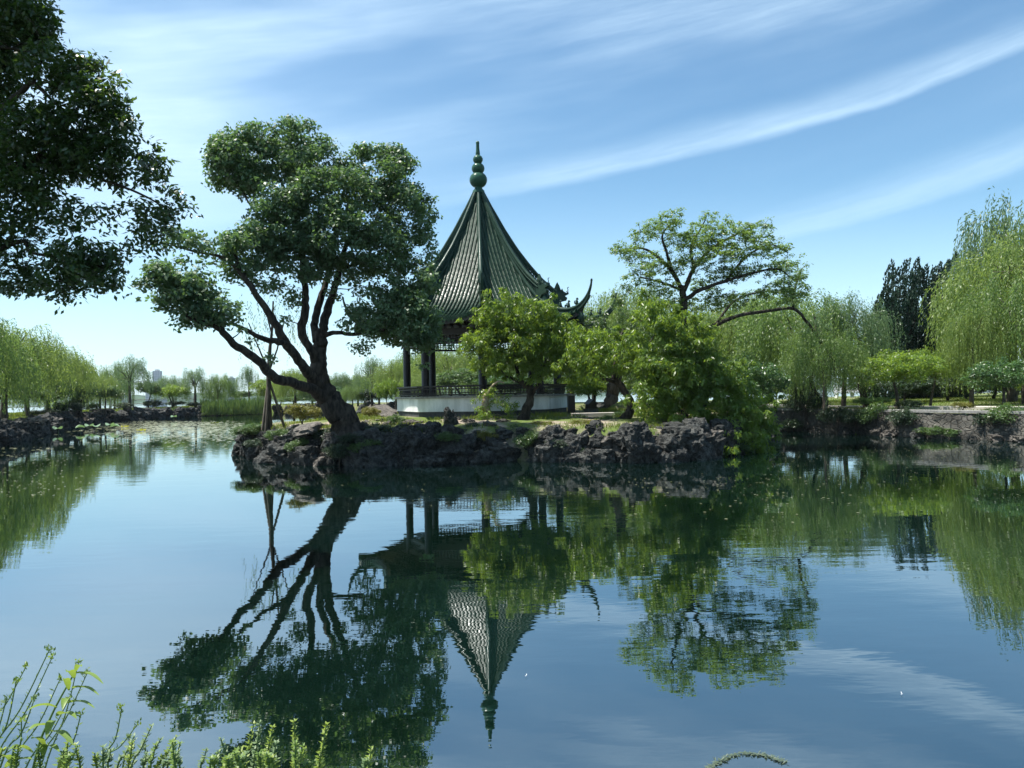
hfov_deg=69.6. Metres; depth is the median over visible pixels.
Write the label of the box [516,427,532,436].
rock
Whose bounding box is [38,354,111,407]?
willow tree
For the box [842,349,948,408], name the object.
broadleaf tree
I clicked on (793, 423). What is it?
shrub
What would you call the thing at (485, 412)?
shrub
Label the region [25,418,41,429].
rock
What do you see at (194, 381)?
willow tree
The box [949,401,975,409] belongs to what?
shrub
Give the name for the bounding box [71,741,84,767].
weed plant
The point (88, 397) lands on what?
broadleaf tree
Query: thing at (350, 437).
shrub
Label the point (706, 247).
pagoda tree
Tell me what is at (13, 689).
weed plant
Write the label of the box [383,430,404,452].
rock
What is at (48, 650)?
weed plant
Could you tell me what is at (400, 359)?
willow tree
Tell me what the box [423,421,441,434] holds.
rock
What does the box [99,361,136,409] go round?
willow tree
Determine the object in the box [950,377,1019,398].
shrub
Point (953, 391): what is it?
broadleaf bush
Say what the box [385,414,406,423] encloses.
shrub
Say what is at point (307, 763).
weed plant
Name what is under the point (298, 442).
shrub
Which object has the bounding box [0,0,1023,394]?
sky
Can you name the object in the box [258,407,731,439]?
island grass
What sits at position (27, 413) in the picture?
broadleaf tree
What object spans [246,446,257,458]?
rock
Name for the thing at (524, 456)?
island
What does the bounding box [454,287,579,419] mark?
peach tree
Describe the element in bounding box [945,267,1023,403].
willow tree
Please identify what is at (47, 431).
rock
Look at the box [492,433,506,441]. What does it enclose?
rock
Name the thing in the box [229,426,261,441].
shrub
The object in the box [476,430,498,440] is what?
shrub
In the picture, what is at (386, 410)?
rock slab
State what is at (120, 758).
weed plant
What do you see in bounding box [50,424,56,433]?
rock
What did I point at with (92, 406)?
shrub
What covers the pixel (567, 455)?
rock
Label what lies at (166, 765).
weed plant
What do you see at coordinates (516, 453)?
rock
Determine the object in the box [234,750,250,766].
weed plant
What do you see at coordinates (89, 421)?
rock
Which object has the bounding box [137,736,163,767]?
weed plant
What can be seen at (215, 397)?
broadleaf tree
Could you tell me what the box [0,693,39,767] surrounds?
weed plant
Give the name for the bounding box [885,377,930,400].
shrub
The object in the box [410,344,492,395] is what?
willow tree
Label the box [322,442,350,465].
shrub
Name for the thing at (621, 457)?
rock
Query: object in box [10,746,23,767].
weed plant
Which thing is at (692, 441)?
rock
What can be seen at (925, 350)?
broadleaf tree
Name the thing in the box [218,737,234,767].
weed plant
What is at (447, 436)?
shrub
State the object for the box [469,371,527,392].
broadleaf tree
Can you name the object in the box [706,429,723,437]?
rock
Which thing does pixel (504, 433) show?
rock
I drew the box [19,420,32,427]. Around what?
rock
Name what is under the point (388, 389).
broadleaf tree
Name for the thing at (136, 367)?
willow tree
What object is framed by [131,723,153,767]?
weed plant
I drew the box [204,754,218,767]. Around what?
weed plant
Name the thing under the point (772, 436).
rock
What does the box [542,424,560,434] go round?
rock
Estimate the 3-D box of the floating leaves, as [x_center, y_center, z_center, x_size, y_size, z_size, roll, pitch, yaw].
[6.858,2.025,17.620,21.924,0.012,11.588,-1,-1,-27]
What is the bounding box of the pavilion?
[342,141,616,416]
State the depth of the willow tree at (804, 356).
29.61 m
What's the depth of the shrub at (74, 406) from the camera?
54.79 m
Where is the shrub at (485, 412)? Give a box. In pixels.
[470,381,520,420]
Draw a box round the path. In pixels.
[768,404,1023,409]
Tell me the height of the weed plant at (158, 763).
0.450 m
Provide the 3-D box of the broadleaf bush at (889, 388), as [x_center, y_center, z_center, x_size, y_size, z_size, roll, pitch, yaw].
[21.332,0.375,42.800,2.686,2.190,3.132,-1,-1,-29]
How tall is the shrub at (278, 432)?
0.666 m
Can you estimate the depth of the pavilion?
28.22 m
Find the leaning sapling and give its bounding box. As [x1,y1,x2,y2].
[787,349,834,399]
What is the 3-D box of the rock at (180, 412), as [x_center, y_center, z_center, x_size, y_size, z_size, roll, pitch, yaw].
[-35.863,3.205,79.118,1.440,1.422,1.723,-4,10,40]
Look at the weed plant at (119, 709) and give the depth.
2.09 m
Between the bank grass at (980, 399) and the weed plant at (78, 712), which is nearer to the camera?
the weed plant at (78, 712)
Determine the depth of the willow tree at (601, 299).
59.46 m
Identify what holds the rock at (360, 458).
on the island
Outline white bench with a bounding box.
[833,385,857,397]
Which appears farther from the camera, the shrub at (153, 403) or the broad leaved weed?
the shrub at (153, 403)
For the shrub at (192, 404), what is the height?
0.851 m
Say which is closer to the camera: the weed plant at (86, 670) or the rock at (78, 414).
the weed plant at (86, 670)
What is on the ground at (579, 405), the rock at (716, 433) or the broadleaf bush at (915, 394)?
the broadleaf bush at (915, 394)
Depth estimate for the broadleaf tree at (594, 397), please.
33.84 m
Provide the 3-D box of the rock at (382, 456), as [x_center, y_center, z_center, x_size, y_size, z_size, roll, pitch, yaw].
[-3.772,2.202,20.879,1.201,1.140,1.108,-12,-5,-17]
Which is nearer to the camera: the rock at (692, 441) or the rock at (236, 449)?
the rock at (692, 441)
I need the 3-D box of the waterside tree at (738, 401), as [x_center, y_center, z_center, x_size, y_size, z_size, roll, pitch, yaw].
[5.961,0.766,22.410,5.680,3.489,3.161,-1,-1,-10]
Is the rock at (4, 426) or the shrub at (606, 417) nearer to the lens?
the shrub at (606, 417)
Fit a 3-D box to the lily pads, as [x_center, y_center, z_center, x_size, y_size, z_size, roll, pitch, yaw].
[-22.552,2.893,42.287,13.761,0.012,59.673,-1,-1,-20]
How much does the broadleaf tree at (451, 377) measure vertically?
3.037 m
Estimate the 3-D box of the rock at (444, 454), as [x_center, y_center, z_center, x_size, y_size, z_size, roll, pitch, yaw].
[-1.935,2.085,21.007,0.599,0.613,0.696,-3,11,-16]
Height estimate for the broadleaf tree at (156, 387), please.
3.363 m
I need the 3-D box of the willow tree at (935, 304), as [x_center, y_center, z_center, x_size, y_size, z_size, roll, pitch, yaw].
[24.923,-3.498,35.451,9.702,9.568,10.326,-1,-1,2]
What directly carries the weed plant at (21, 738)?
on the ground at (579, 405)
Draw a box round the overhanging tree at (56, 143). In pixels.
[0,0,203,314]
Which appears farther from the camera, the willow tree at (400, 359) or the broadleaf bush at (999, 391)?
the willow tree at (400, 359)
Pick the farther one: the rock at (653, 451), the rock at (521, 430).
the rock at (521, 430)
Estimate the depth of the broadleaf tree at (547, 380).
44.97 m
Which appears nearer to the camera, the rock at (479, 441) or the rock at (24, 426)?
the rock at (479, 441)
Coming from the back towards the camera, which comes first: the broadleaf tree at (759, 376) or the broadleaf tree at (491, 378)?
the broadleaf tree at (491, 378)
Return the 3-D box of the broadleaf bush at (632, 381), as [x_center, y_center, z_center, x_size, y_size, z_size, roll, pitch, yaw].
[5.361,0.506,32.703,3.247,2.036,2.749,-2,-1,30]
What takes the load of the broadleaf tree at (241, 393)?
on the ground at (579, 405)
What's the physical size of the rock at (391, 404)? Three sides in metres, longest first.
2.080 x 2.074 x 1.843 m
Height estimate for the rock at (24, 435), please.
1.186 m
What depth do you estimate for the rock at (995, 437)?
24.57 m
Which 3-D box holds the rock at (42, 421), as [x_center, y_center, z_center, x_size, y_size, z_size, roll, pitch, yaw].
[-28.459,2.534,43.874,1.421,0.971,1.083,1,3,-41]
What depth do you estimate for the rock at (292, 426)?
22.93 m
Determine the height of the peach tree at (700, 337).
4.520 m
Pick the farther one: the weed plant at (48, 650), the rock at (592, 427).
the rock at (592, 427)
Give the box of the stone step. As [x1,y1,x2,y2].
[570,412,614,416]
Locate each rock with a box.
[0,417,10,429]
[0,430,12,446]
[1,418,22,429]
[3,421,17,429]
[7,428,18,443]
[14,417,32,423]
[15,428,31,440]
[16,420,28,429]
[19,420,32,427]
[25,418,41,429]
[26,414,50,427]
[28,416,42,419]
[35,418,46,429]
[39,412,53,419]
[42,426,50,434]
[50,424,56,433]
[51,422,59,431]
[52,416,64,426]
[52,419,62,431]
[59,409,72,417]
[63,417,76,428]
[63,421,68,428]
[69,409,83,417]
[74,417,82,425]
[83,411,97,418]
[84,417,95,424]
[89,408,107,417]
[93,412,107,423]
[106,408,120,421]
[117,410,128,420]
[123,408,141,420]
[133,406,151,419]
[143,408,158,418]
[152,408,166,418]
[160,407,173,417]
[173,406,186,416]
[185,407,198,416]
[197,405,209,415]
[231,434,240,455]
[239,426,264,453]
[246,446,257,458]
[253,448,275,463]
[254,428,274,453]
[260,429,276,450]
[267,441,295,463]
[269,435,282,442]
[271,404,283,412]
[276,427,298,454]
[286,424,299,430]
[287,443,321,465]
[294,434,312,440]
[308,438,322,446]
[312,452,325,465]
[320,433,334,451]
[322,453,341,465]
[323,431,338,444]
[342,445,380,466]
[352,427,384,446]
[356,400,379,414]
[360,443,397,466]
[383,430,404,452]
[387,401,398,412]
[390,425,398,432]
[399,425,419,432]
[399,428,426,456]
[402,420,422,424]
[404,452,421,464]
[413,446,446,464]
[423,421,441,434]
[435,424,467,455]
[436,447,452,463]
[450,455,468,462]
[451,433,479,456]
[460,419,474,422]
[467,451,477,462]
[470,436,512,463]
[476,438,482,448]
[483,420,497,426]
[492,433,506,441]
[494,426,513,439]
[496,419,509,421]
[510,446,521,460]
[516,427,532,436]
[519,442,532,450]
[526,441,561,462]
[532,430,547,445]
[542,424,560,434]
[544,427,572,450]
[556,448,577,462]
[566,427,577,433]
[566,430,588,452]
[576,444,591,462]
[583,448,615,462]
[585,420,604,434]
[588,431,605,448]
[597,402,605,408]
[601,435,621,452]
[610,421,651,451]
[615,451,627,462]
[627,446,649,462]
[638,430,654,446]
[642,441,661,462]
[656,422,690,446]
[656,435,689,462]
[661,421,685,426]
[676,424,705,459]
[681,417,709,432]
[693,442,713,460]
[703,429,726,458]
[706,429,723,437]
[709,418,741,451]
[709,425,726,446]
[767,429,774,442]
[803,427,811,431]
[838,426,852,434]
[869,426,881,435]
[880,429,896,436]
[909,427,925,437]
[927,431,944,438]
[964,434,977,439]
[990,434,1001,440]
[1008,435,1023,441]
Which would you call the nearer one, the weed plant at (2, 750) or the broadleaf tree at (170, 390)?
the weed plant at (2, 750)
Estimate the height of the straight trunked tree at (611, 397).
4.702 m
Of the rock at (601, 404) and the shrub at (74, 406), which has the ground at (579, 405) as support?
the rock at (601, 404)
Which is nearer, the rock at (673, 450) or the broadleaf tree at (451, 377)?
the rock at (673, 450)
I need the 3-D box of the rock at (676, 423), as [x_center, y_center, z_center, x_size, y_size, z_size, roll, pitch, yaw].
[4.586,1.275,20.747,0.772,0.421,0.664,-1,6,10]
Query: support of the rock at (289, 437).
on the island
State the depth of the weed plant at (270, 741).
1.89 m
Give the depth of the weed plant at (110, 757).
1.89 m
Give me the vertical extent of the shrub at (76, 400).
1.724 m
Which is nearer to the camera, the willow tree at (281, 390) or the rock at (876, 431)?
the rock at (876, 431)
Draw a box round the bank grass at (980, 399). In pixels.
[709,395,1023,409]
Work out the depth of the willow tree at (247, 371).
89.55 m
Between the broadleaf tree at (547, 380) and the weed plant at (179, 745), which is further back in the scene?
the broadleaf tree at (547, 380)
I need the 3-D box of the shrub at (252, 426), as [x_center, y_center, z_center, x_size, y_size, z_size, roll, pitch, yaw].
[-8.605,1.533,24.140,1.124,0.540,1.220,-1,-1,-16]
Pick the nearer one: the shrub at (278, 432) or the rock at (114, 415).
the shrub at (278, 432)
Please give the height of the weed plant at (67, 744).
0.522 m
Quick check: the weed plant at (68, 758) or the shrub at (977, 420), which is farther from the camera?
the shrub at (977, 420)
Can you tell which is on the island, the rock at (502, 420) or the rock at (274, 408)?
the rock at (502, 420)
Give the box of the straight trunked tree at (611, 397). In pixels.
[575,282,665,407]
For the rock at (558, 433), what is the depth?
20.82 m
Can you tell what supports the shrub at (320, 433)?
on the island
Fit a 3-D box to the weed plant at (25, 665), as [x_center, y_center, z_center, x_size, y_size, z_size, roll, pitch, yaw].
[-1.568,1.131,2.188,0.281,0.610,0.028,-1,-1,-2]
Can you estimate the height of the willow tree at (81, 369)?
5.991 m
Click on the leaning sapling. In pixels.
(815, 390)
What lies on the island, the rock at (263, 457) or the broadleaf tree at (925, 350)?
the rock at (263, 457)
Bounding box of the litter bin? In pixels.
[566,394,575,412]
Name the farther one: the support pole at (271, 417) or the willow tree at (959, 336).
the willow tree at (959, 336)
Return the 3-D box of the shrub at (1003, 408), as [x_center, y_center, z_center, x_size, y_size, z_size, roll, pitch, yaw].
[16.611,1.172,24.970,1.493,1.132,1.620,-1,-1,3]
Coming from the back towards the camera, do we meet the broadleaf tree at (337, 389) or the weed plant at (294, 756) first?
the broadleaf tree at (337, 389)
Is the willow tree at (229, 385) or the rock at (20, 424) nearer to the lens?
the rock at (20, 424)
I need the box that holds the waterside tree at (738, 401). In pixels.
[618,353,785,455]
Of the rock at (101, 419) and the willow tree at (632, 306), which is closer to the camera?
the willow tree at (632, 306)
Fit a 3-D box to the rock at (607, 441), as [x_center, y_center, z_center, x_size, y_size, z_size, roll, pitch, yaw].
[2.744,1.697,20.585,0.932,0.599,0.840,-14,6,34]
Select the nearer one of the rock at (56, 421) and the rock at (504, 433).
the rock at (504, 433)
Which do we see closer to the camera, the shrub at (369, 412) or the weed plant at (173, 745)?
the weed plant at (173, 745)
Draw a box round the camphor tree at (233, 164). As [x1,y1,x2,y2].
[129,114,455,443]
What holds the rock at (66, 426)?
on the ground at (579, 405)
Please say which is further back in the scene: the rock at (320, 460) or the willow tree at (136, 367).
the willow tree at (136, 367)
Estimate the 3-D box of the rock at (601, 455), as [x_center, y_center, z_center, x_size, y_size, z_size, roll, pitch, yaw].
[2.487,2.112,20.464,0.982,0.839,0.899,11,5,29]
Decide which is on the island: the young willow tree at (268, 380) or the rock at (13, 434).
the young willow tree at (268, 380)
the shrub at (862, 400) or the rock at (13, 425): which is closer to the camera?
the shrub at (862, 400)
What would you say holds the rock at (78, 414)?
on the ground at (579, 405)
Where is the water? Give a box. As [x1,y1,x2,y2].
[0,386,1023,767]
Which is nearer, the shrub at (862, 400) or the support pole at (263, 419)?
the support pole at (263, 419)
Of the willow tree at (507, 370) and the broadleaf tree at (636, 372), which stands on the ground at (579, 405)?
the willow tree at (507, 370)
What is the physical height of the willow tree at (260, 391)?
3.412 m
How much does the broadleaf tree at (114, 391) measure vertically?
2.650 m
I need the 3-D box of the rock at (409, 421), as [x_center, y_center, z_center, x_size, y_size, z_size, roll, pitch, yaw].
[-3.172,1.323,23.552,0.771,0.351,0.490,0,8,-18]
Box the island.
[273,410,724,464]
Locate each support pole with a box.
[261,384,266,429]
[264,386,268,431]
[270,408,272,427]
[271,384,284,426]
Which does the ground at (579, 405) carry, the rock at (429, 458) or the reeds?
the reeds
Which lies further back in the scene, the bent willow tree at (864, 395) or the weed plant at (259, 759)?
the bent willow tree at (864, 395)
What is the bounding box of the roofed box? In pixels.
[584,399,598,412]
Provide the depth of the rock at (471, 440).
21.02 m
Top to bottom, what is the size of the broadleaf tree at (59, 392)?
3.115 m
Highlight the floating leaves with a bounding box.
[363,443,1022,518]
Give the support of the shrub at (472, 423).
on the island
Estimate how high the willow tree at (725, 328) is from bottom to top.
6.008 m
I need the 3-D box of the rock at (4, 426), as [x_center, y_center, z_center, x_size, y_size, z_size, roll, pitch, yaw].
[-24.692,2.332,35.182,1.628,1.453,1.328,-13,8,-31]
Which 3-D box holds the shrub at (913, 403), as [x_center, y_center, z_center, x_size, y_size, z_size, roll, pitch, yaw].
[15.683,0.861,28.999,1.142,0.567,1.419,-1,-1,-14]
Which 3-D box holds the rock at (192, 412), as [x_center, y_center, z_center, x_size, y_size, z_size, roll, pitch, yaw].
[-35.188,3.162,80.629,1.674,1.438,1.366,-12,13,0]
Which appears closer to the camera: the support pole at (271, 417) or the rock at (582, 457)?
the rock at (582, 457)
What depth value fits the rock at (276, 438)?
22.15 m
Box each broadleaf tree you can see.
[0,379,47,418]
[11,386,58,415]
[32,380,80,411]
[63,382,100,416]
[96,384,125,413]
[135,381,161,407]
[147,384,192,407]
[204,394,227,399]
[233,390,254,398]
[277,396,315,401]
[296,386,344,399]
[372,378,401,404]
[436,368,478,393]
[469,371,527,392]
[543,357,574,388]
[544,371,585,392]
[563,330,624,400]
[623,348,658,407]
[717,351,793,397]
[761,373,799,412]
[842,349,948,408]
[907,345,964,405]
[958,356,1023,403]
[1004,363,1023,390]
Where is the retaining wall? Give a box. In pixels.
[729,406,1023,440]
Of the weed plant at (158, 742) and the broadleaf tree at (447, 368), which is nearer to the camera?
the weed plant at (158, 742)
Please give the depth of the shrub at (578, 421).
22.29 m
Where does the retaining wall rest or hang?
on the ground at (579, 405)
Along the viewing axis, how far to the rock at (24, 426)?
39.38 m
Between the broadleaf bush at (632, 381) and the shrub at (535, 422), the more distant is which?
the broadleaf bush at (632, 381)
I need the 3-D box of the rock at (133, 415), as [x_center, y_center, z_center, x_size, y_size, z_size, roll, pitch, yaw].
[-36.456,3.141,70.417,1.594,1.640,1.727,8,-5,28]
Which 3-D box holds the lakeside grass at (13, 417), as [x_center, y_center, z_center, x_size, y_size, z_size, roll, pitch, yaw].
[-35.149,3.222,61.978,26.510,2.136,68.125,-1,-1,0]
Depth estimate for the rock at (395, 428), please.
21.40 m
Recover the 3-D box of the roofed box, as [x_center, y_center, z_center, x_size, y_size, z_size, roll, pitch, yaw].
[2.961,0.895,27.592,0.440,0.670,0.500,-1,-1,-17]
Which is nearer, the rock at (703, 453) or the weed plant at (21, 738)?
the weed plant at (21, 738)
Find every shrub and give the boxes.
[22,409,61,414]
[46,401,85,412]
[58,397,87,414]
[84,403,100,411]
[110,402,134,408]
[143,400,163,407]
[164,401,186,405]
[184,402,200,405]
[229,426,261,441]
[233,422,264,438]
[242,438,262,452]
[264,428,288,439]
[279,403,321,424]
[283,437,309,451]
[312,427,331,441]
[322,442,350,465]
[335,432,365,442]
[348,438,384,452]
[350,388,383,406]
[361,406,381,417]
[364,422,393,433]
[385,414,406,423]
[418,427,435,433]
[434,431,461,441]
[462,421,483,427]
[470,381,520,420]
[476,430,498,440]
[510,424,522,434]
[511,430,540,447]
[531,421,553,424]
[545,439,567,448]
[567,418,597,424]
[594,415,622,419]
[612,411,624,416]
[727,442,759,453]
[778,418,803,431]
[781,390,831,424]
[787,388,812,397]
[815,406,853,432]
[840,408,865,431]
[850,396,894,407]
[855,401,896,425]
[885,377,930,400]
[885,406,923,425]
[893,399,929,407]
[900,376,968,400]
[913,426,961,436]
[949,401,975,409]
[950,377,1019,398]
[966,410,997,426]
[982,402,1023,423]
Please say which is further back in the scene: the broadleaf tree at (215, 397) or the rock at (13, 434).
the broadleaf tree at (215, 397)
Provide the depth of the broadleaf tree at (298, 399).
65.02 m
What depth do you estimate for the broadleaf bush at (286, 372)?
81.75 m
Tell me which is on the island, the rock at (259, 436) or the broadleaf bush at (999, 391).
the rock at (259, 436)
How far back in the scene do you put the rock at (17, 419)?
41.44 m
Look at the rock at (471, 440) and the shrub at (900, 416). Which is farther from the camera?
the shrub at (900, 416)
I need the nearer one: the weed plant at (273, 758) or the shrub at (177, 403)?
the weed plant at (273, 758)
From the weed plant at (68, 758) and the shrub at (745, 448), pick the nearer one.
the weed plant at (68, 758)
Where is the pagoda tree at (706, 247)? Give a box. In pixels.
[607,207,811,413]
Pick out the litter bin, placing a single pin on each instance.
(570, 403)
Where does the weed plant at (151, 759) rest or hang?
on the ground at (579, 405)
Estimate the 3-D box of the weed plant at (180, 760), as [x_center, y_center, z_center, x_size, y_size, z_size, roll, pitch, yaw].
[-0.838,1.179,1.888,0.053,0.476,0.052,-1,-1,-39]
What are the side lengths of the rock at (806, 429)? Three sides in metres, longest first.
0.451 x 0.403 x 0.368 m
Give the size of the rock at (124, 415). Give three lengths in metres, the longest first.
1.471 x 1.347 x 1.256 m
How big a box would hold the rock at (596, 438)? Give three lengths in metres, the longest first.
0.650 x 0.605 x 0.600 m
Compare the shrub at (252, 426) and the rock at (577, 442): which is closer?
the rock at (577, 442)
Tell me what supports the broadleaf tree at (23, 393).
on the ground at (579, 405)
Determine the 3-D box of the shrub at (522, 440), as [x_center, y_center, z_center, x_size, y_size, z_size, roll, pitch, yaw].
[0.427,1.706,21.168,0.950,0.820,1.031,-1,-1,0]
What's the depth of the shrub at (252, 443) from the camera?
22.82 m
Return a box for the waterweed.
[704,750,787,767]
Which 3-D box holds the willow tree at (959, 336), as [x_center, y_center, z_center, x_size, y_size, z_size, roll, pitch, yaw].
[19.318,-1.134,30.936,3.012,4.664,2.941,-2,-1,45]
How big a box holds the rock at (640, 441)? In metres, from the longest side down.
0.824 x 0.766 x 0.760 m
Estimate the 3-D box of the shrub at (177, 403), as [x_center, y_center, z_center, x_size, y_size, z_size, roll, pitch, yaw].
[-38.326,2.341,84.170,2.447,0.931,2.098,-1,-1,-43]
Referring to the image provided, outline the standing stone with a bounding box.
[443,407,458,424]
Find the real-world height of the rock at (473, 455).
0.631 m
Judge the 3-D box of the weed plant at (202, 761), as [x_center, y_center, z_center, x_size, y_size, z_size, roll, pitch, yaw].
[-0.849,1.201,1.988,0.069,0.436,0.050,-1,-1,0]
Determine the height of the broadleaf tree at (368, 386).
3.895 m
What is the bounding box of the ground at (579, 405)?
[9,392,1023,433]
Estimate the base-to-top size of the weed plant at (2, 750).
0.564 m
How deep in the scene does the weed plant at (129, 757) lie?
1.92 m
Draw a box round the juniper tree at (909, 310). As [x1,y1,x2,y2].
[860,251,968,399]
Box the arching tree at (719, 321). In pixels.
[697,261,822,348]
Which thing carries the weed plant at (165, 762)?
on the ground at (579, 405)
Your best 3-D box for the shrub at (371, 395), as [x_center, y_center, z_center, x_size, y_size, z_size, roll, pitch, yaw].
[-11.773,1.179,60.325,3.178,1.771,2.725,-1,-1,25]
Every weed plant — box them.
[0,661,29,710]
[0,676,20,737]
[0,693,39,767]
[0,695,7,726]
[0,747,6,765]
[1,652,55,747]
[2,644,55,731]
[8,713,27,767]
[9,673,64,767]
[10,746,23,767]
[24,694,72,767]
[32,745,45,767]
[35,667,89,767]
[43,659,82,767]
[52,744,70,767]
[57,708,84,762]
[60,740,69,767]
[60,749,69,766]
[61,744,80,767]
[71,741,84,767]
[91,752,100,767]
[97,743,107,767]
[98,718,141,766]
[104,703,124,760]
[104,747,113,767]
[112,733,134,767]
[122,733,131,767]
[124,737,137,767]
[124,741,134,767]
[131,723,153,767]
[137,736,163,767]
[140,751,149,767]
[147,742,157,767]
[153,735,179,767]
[157,753,179,767]
[164,740,178,767]
[168,739,180,767]
[170,741,183,767]
[174,750,185,767]
[197,748,208,767]
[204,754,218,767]
[211,749,221,767]
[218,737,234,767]
[221,755,230,767]
[224,754,233,767]
[230,749,245,767]
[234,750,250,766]
[242,720,255,767]
[248,720,262,767]
[255,750,265,767]
[260,724,275,767]
[263,751,279,767]
[264,751,273,767]
[265,739,279,767]
[272,755,280,767]
[290,718,301,767]
[290,740,300,767]
[290,746,306,767]
[293,743,304,767]
[300,759,315,767]
[313,721,328,767]
[359,757,369,767]
[365,745,373,767]
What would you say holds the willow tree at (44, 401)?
on the ground at (579, 405)
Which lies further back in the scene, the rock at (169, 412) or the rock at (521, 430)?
the rock at (169, 412)
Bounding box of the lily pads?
[0,420,241,496]
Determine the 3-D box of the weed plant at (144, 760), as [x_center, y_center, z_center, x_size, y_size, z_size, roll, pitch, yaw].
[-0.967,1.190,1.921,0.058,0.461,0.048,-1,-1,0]
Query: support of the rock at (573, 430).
on the island
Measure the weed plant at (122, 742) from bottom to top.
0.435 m
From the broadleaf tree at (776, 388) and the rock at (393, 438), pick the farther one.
the broadleaf tree at (776, 388)
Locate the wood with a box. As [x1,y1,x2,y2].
[0,379,847,402]
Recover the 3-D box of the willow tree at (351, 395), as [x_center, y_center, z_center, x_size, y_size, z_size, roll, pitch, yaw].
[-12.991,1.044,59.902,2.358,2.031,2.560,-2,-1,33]
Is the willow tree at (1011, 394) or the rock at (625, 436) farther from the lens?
the willow tree at (1011, 394)
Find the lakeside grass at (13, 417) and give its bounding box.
[7,403,314,419]
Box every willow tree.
[0,317,49,414]
[0,321,75,418]
[0,371,71,412]
[10,340,106,409]
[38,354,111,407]
[78,375,124,408]
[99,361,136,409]
[103,354,154,408]
[146,374,192,406]
[172,366,215,407]
[198,373,240,401]
[235,364,258,398]
[238,293,308,429]
[255,379,278,401]
[272,368,315,405]
[329,372,354,401]
[339,385,366,406]
[342,374,363,405]
[351,354,386,406]
[364,357,415,408]
[385,349,454,395]
[393,374,439,400]
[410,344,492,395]
[457,355,526,394]
[583,275,692,407]
[583,288,631,326]
[687,295,786,395]
[702,288,841,402]
[717,288,887,405]
[776,323,874,410]
[800,287,906,405]
[801,311,869,408]
[918,210,1023,389]
[931,301,1016,403]
[934,239,1023,401]
[942,186,1023,370]
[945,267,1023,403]
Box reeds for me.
[199,395,264,415]
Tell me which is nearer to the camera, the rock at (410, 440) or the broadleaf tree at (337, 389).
the rock at (410, 440)
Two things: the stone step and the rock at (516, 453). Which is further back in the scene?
the stone step
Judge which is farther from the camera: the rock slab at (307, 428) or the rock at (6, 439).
the rock at (6, 439)
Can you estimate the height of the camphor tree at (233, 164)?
10.539 m
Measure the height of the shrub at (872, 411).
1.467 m
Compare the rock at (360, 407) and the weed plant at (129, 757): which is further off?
the rock at (360, 407)
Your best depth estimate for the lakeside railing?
83.77 m
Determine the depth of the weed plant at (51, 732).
2.19 m
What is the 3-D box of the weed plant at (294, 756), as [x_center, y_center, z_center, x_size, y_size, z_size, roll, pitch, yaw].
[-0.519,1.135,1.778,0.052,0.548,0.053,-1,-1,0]
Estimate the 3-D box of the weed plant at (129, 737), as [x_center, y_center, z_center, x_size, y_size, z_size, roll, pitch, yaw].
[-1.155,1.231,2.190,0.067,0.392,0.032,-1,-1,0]
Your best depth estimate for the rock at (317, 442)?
21.57 m
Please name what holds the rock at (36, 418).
on the ground at (579, 405)
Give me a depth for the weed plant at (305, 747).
1.89 m
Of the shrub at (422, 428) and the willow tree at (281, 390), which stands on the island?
the shrub at (422, 428)
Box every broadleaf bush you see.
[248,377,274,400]
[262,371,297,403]
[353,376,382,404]
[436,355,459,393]
[546,373,631,398]
[604,375,645,409]
[849,375,905,396]
[898,392,927,398]
[935,387,985,398]
[981,389,1020,396]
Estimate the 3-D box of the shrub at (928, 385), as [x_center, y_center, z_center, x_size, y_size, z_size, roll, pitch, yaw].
[21.439,0.258,36.943,3.151,1.738,3.675,-1,-1,-2]
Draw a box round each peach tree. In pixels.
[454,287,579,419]
[550,287,732,418]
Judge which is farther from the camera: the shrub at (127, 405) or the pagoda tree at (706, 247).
the shrub at (127, 405)
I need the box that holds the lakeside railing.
[0,397,193,411]
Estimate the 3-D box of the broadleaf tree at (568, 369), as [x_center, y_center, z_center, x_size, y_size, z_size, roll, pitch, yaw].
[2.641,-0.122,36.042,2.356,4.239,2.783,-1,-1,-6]
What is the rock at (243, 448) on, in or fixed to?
on the island
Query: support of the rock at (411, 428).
on the island
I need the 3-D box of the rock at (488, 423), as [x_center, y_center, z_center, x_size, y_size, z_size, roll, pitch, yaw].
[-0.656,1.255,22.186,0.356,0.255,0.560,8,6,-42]
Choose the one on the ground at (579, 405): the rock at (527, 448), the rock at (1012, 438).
the rock at (1012, 438)
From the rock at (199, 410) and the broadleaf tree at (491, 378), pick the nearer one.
the broadleaf tree at (491, 378)
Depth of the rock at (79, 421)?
56.64 m
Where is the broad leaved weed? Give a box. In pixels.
[3,664,102,767]
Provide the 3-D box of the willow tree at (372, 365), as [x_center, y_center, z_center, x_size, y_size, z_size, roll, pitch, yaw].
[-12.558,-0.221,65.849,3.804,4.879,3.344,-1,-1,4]
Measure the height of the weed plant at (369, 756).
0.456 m
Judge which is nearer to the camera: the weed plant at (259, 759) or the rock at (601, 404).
the weed plant at (259, 759)
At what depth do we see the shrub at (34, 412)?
51.67 m
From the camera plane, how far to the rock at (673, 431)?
20.32 m
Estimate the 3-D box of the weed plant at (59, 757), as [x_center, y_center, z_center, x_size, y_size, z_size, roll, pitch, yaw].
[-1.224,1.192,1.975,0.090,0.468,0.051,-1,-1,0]
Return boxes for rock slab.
[292,421,323,435]
[370,404,397,416]
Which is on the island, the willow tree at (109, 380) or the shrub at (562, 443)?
the shrub at (562, 443)

